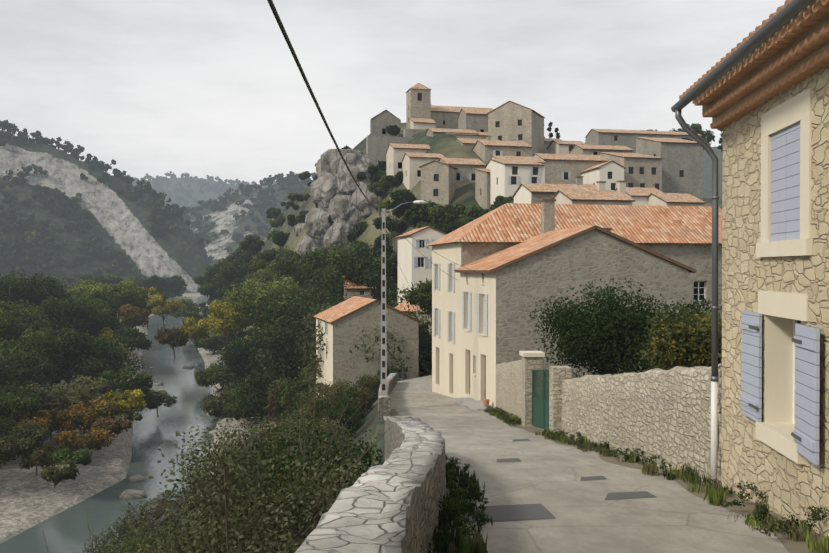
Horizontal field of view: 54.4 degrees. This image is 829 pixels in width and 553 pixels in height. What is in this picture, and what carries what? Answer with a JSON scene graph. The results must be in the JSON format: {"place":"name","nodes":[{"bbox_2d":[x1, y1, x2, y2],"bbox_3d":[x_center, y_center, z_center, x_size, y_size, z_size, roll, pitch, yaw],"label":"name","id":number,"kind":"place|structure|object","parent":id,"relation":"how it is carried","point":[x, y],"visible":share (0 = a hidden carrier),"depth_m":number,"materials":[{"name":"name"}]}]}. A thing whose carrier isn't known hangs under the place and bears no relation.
{"place":"outdoors","nodes":[
{"label":"outdoors","id":0,"kind":"place"},
{"bbox_2d":[0,295,219,552],"bbox_3d":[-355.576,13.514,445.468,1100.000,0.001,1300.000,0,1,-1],"label":"river water","id":1,"kind":"structure","parent":0,"point":[66,531],"depth_m":79.57,"materials":[{"name":"grey liquid"}]},
{"bbox_2d":[0,123,722,543],"bbox_3d":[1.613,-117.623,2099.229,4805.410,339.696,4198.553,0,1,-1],"label":"terrain","id":2,"kind":"structure","parent":0,"point":[28,499],"depth_m":554.79,"materials":[{"name":"grey stone"}]},
{"bbox_2d":[0,120,316,297],"bbox_3d":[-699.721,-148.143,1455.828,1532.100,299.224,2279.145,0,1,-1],"label":"forest","id":3,"kind":"object","parent":2,"relation":"on","point":[141,187],"visible":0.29,"depth_m":588.24,"materials":[{"name":"green plant"}]},
{"bbox_2d":[119,341,218,499],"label":"river rocks","id":4,"kind":"object","parent":2,"relation":"on","point":[130,494],"visible":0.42,"depth_m":68.31,"materials":[{"name":"stone"}]},
{"bbox_2d":[293,223,304,236],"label":"outcrop rock","id":5,"kind":"object","parent":2,"relation":"on","point":[298,228],"visible":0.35,"depth_m":194.26,"materials":[{"name":"stone"}]},
{"bbox_2d":[296,236,322,256],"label":"outcrop rock","id":6,"kind":"object","parent":2,"relation":"on","point":[309,243],"visible":0.33,"depth_m":168.72,"materials":[{"name":"stone"}]},
{"bbox_2d":[305,208,332,239],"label":"outcrop rock","id":7,"kind":"object","parent":2,"relation":"on","point":[317,225],"visible":0.48,"depth_m":159.17,"materials":[{"name":"stone"}]},
{"bbox_2d":[310,172,341,207],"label":"outcrop rock","id":8,"kind":"object","parent":2,"relation":"on","point":[325,190],"visible":0.48,"depth_m":164.27,"materials":[{"name":"stone"}]},
{"bbox_2d":[323,223,353,249],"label":"outcrop rock","id":9,"kind":"object","parent":2,"relation":"on","point":[336,234],"visible":0.6,"depth_m":149.25,"materials":[{"name":"stone"}]},
{"bbox_2d":[316,149,363,177],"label":"outcrop rock","id":10,"kind":"object","parent":2,"relation":"on","point":[328,161],"visible":0.29,"depth_m":167.90,"materials":[{"name":"stone"}]},
{"bbox_2d":[329,195,362,223],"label":"outcrop rock","id":11,"kind":"object","parent":2,"relation":"on","point":[342,209],"visible":0.46,"depth_m":153.63,"materials":[{"name":"stone"}]},
{"bbox_2d":[337,164,371,194],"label":"outcrop rock","id":12,"kind":"object","parent":2,"relation":"on","point":[346,184],"visible":0.46,"depth_m":158.43,"materials":[{"name":"stone"}]},
{"bbox_2d":[337,153,372,173],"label":"outcrop rock","id":13,"kind":"object","parent":2,"relation":"on","point":[353,159],"visible":0.31,"depth_m":163.81,"materials":[{"name":"stone"}]},
{"bbox_2d":[0,131,721,552],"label":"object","id":14,"kind":"object","parent":2,"relation":"on","point":[224,481],"visible":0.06,"depth_m":11.80,"materials":[{"name":"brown plant"}]},
{"bbox_2d":[313,296,420,400],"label":"lane house","id":15,"kind":"structure","parent":2,"relation":"on","point":[345,322],"depth_m":67.91,"materials":[{"name":"grey stone"}]},
{"bbox_2d":[351,186,385,216],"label":"outcrop rock","id":16,"kind":"object","parent":2,"relation":"on","point":[362,205],"visible":0.65,"depth_m":149.17,"materials":[{"name":"stone"}]},
{"bbox_2d":[342,276,397,307],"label":"lane house","id":17,"kind":"structure","parent":2,"relation":"on","point":[353,288],"depth_m":108.25,"materials":[{"name":"orange stone"}]},
{"bbox_2d":[370,110,400,136],"bbox_3d":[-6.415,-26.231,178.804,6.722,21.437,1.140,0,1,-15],"label":"house","id":18,"kind":"structure","parent":2,"relation":"on","point":[380,122],"depth_m":178.12,"materials":[{"name":"grey stone"}]},
{"bbox_2d":[366,136,414,166],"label":"rampart","id":19,"kind":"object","parent":2,"relation":"on","point":[376,148],"visible":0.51,"depth_m":166.08,"materials":[{"name":"grey stone"}]},
{"bbox_2d":[386,143,430,177],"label":"house","id":20,"kind":"structure","parent":2,"relation":"on","point":[395,152],"depth_m":150.58,"materials":[{"name":"beige paint"}]},
{"bbox_2d":[395,300,431,376],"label":"lane house","id":21,"kind":"structure","parent":2,"relation":"on","point":[403,304],"depth_m":74.16,"materials":[{"name":"orange stone"}]},
{"bbox_2d":[403,129,424,136],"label":"rampart","id":22,"kind":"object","parent":2,"relation":"on","point":[409,132],"visible":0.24,"depth_m":169.92,"materials":[{"name":"grey stone"}]},
{"bbox_2d":[0,122,828,552],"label":"foliage","id":23,"kind":"object","parent":2,"relation":"on","point":[276,350],"visible":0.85,"depth_m":70.68,"materials":[{"name":"green plant"}]},
{"bbox_2d":[406,83,431,128],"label":"church tower","id":24,"kind":"structure","parent":2,"relation":"on","point":[418,100],"depth_m":176.16,"materials":[{"name":"beige stone"}]},
{"bbox_2d":[395,226,446,303],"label":"lane house","id":25,"kind":"structure","parent":2,"relation":"on","point":[415,265],"depth_m":92.33,"materials":[{"name":"white paint"}]},
{"bbox_2d":[410,118,435,128],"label":"church annex","id":26,"kind":"object","parent":2,"relation":"on","point":[419,123],"visible":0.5,"depth_m":172.39,"materials":[{"name":"beige"}]},
{"bbox_2d":[402,153,445,190],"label":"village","id":27,"kind":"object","parent":2,"relation":"on","point":[411,164],"visible":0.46,"depth_m":142.29,"materials":[{"name":"beige paint"}]},
{"bbox_2d":[419,160,457,205],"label":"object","id":28,"kind":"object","parent":2,"relation":"on","point":[438,181],"visible":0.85,"depth_m":127.08,"materials":[{"name":"beige stone"}]},
{"bbox_2d":[425,128,478,136],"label":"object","id":29,"kind":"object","parent":2,"relation":"on","point":[431,132],"visible":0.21,"depth_m":161.62,"materials":[{"name":"orange tile"}]},
{"bbox_2d":[439,158,485,188],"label":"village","id":30,"kind":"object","parent":2,"relation":"on","point":[465,172],"visible":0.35,"depth_m":130.62,"materials":[{"name":"orange"}]},
{"bbox_2d":[431,105,493,128],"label":"church nave","id":31,"kind":"structure","parent":2,"relation":"on","point":[444,117],"depth_m":180.64,"materials":[{"name":"grey stone"}]},
{"bbox_2d":[445,132,487,138],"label":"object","id":32,"kind":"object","parent":2,"relation":"on","point":[481,135],"visible":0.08,"depth_m":160.86,"materials":[{"name":"grey"}]},
{"bbox_2d":[457,108,491,131],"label":"house","id":33,"kind":"structure","parent":2,"relation":"on","point":[476,120],"depth_m":168.51,"materials":[{"name":"grey stone"}]},
{"bbox_2d":[455,138,499,147],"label":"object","id":34,"kind":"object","parent":2,"relation":"on","point":[467,142],"visible":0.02,"depth_m":149.57,"materials":[{"name":"orange tile"}]},
{"bbox_2d":[474,168,490,209],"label":"house","id":35,"kind":"structure","parent":2,"relation":"on","point":[482,185],"depth_m":122.14,"materials":[{"name":"beige"}]},
{"bbox_2d":[472,136,531,162],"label":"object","id":36,"kind":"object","parent":2,"relation":"on","point":[485,150],"visible":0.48,"depth_m":141.19,"materials":[{"name":"orange"}]},
{"bbox_2d":[485,155,545,183],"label":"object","id":37,"kind":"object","parent":2,"relation":"on","point":[535,159],"visible":0.06,"depth_m":124.89,"materials":[{"name":"white paint"}]},
{"bbox_2d":[487,101,544,156],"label":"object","id":38,"kind":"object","parent":2,"relation":"on","point":[510,121],"visible":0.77,"depth_m":156.11,"materials":[{"name":"beige stone"}]},
{"bbox_2d":[490,159,544,206],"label":"house","id":39,"kind":"structure","parent":2,"relation":"on","point":[509,177],"depth_m":112.80,"materials":[{"name":"white paint"}]},
{"bbox_2d":[544,138,560,153],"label":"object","id":40,"kind":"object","parent":2,"relation":"on","point":[547,141],"visible":0.17,"depth_m":170.60,"materials":[{"name":"grey stone"}]},
{"bbox_2d":[512,176,596,203],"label":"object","id":41,"kind":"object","parent":2,"relation":"on","point":[530,193],"visible":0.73,"depth_m":86.05,"materials":[{"name":"orange tile"}]},
{"bbox_2d":[547,140,586,153],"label":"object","id":42,"kind":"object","parent":2,"relation":"on","point":[559,147],"visible":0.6,"depth_m":156.97,"materials":[{"name":"grey"}]},
{"bbox_2d":[533,153,607,183],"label":"house","id":43,"kind":"structure","parent":2,"relation":"on","point":[564,168],"depth_m":132.89,"materials":[{"name":"grey"}]},
{"bbox_2d":[426,203,721,397],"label":"lane house","id":44,"kind":"structure","parent":2,"relation":"on","point":[682,234],"depth_m":44.01,"materials":[{"name":"orange tile"}]},
{"bbox_2d":[454,199,696,407],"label":"lane house","id":45,"kind":"structure","parent":2,"relation":"on","point":[498,304],"depth_m":36.17,"materials":[{"name":"grey stone"}]},
{"bbox_2d":[552,181,634,204],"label":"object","id":46,"kind":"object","parent":2,"relation":"on","point":[600,195],"visible":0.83,"depth_m":75.66,"materials":[{"name":"beige"}]},
{"bbox_2d":[569,144,633,154],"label":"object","id":47,"kind":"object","parent":2,"relation":"on","point":[587,149],"visible":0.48,"depth_m":151.57,"materials":[{"name":"orange"}]},
{"bbox_2d":[580,160,625,190],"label":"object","id":48,"kind":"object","parent":2,"relation":"on","point":[611,173],"visible":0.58,"depth_m":126.66,"materials":[{"name":"white paint"}]},
{"bbox_2d":[600,152,662,190],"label":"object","id":49,"kind":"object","parent":2,"relation":"on","point":[642,171],"visible":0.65,"depth_m":128.92,"materials":[{"name":"grey"}]},
{"bbox_2d":[614,187,662,204],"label":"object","id":50,"kind":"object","parent":2,"relation":"on","point":[639,196],"visible":0.21,"depth_m":97.08,"materials":[{"name":"orange tile"}]},
{"bbox_2d":[561,363,721,484],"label":"garden wall","id":51,"kind":"structure","parent":2,"relation":"on","point":[665,415],"depth_m":14.51,"materials":[{"name":"stone"}]},
{"bbox_2d":[585,129,702,152],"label":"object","id":52,"kind":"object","parent":2,"relation":"on","point":[615,137],"visible":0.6,"depth_m":179.75,"materials":[{"name":"grey"}]},
{"bbox_2d":[635,137,702,200],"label":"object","id":53,"kind":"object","parent":2,"relation":"on","point":[682,165],"visible":0.4,"depth_m":135.14,"materials":[{"name":"grey stone"}]},
{"bbox_2d":[647,193,705,205],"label":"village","id":54,"kind":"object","parent":2,"relation":"on","point":[670,199],"visible":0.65,"depth_m":93.79,"materials":[{"name":"orange tile"}]},
{"bbox_2d":[721,66,828,536],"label":"house","id":55,"kind":"structure","parent":2,"relation":"on","point":[786,484],"depth_m":9.81,"materials":[{"name":"stone"}]},
{"bbox_2d":[671,0,828,483],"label":"house trim","id":56,"kind":"structure","parent":55,"relation":"attached to","point":[783,48],"depth_m":9.06,"materials":[{"name":"beige stone"}]},
{"bbox_2d":[0,0,785,184],"label":"sky","id":57,"kind":"structure","parent":0,"point":[199,88],"materials":[{"name":"white"}]},
{"bbox_2d":[383,375,789,552],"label":"road","id":58,"kind":"structure","parent":0,"point":[672,516],"depth_m":10.62,"materials":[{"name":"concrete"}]},
{"bbox_2d":[295,416,445,552],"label":"parapet wall","id":59,"kind":"structure","parent":58,"relation":"on","point":[390,504],"depth_m":6.06,"materials":[{"name":"stone"}]},
{"bbox_2d":[267,0,487,393],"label":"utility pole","id":60,"kind":"object","parent":58,"relation":"on","point":[383,388],"visible":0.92,"depth_m":35.79,"materials":[{"name":"concrete"}]},
{"bbox_2d":[378,373,397,417],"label":"parapet wall","id":61,"kind":"structure","parent":58,"relation":"on","point":[384,404],"depth_m":31.38,"materials":[{"name":"stone"}]},
{"bbox_2d":[454,397,493,410],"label":"door steps and pot","id":62,"kind":"structure","parent":58,"relation":"on","point":[473,404],"depth_m":36.46,"materials":[{"name":"stone"}]},
{"bbox_2d":[496,360,542,419],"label":"wall","id":63,"kind":"structure","parent":58,"relation":"on","point":[509,387],"depth_m":29.79,"materials":[{"name":"beige stone"}]},
{"bbox_2d":[519,351,571,432],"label":"gate pillars","id":64,"kind":"structure","parent":58,"relation":"on","point":[540,412],"depth_m":23.79,"materials":[{"name":"beige stone"}]},
{"bbox_2d":[465,439,655,522],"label":"road patches","id":65,"kind":"object","parent":58,"relation":"on","point":[497,513],"visible":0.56,"depth_m":9.81,"materials":[{"name":"grey asphalt"}]},
{"bbox_2d":[390,409,824,552],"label":"earth road shoulder","id":66,"kind":"object","parent":58,"relation":"on","point":[792,546],"visible":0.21,"depth_m":10.48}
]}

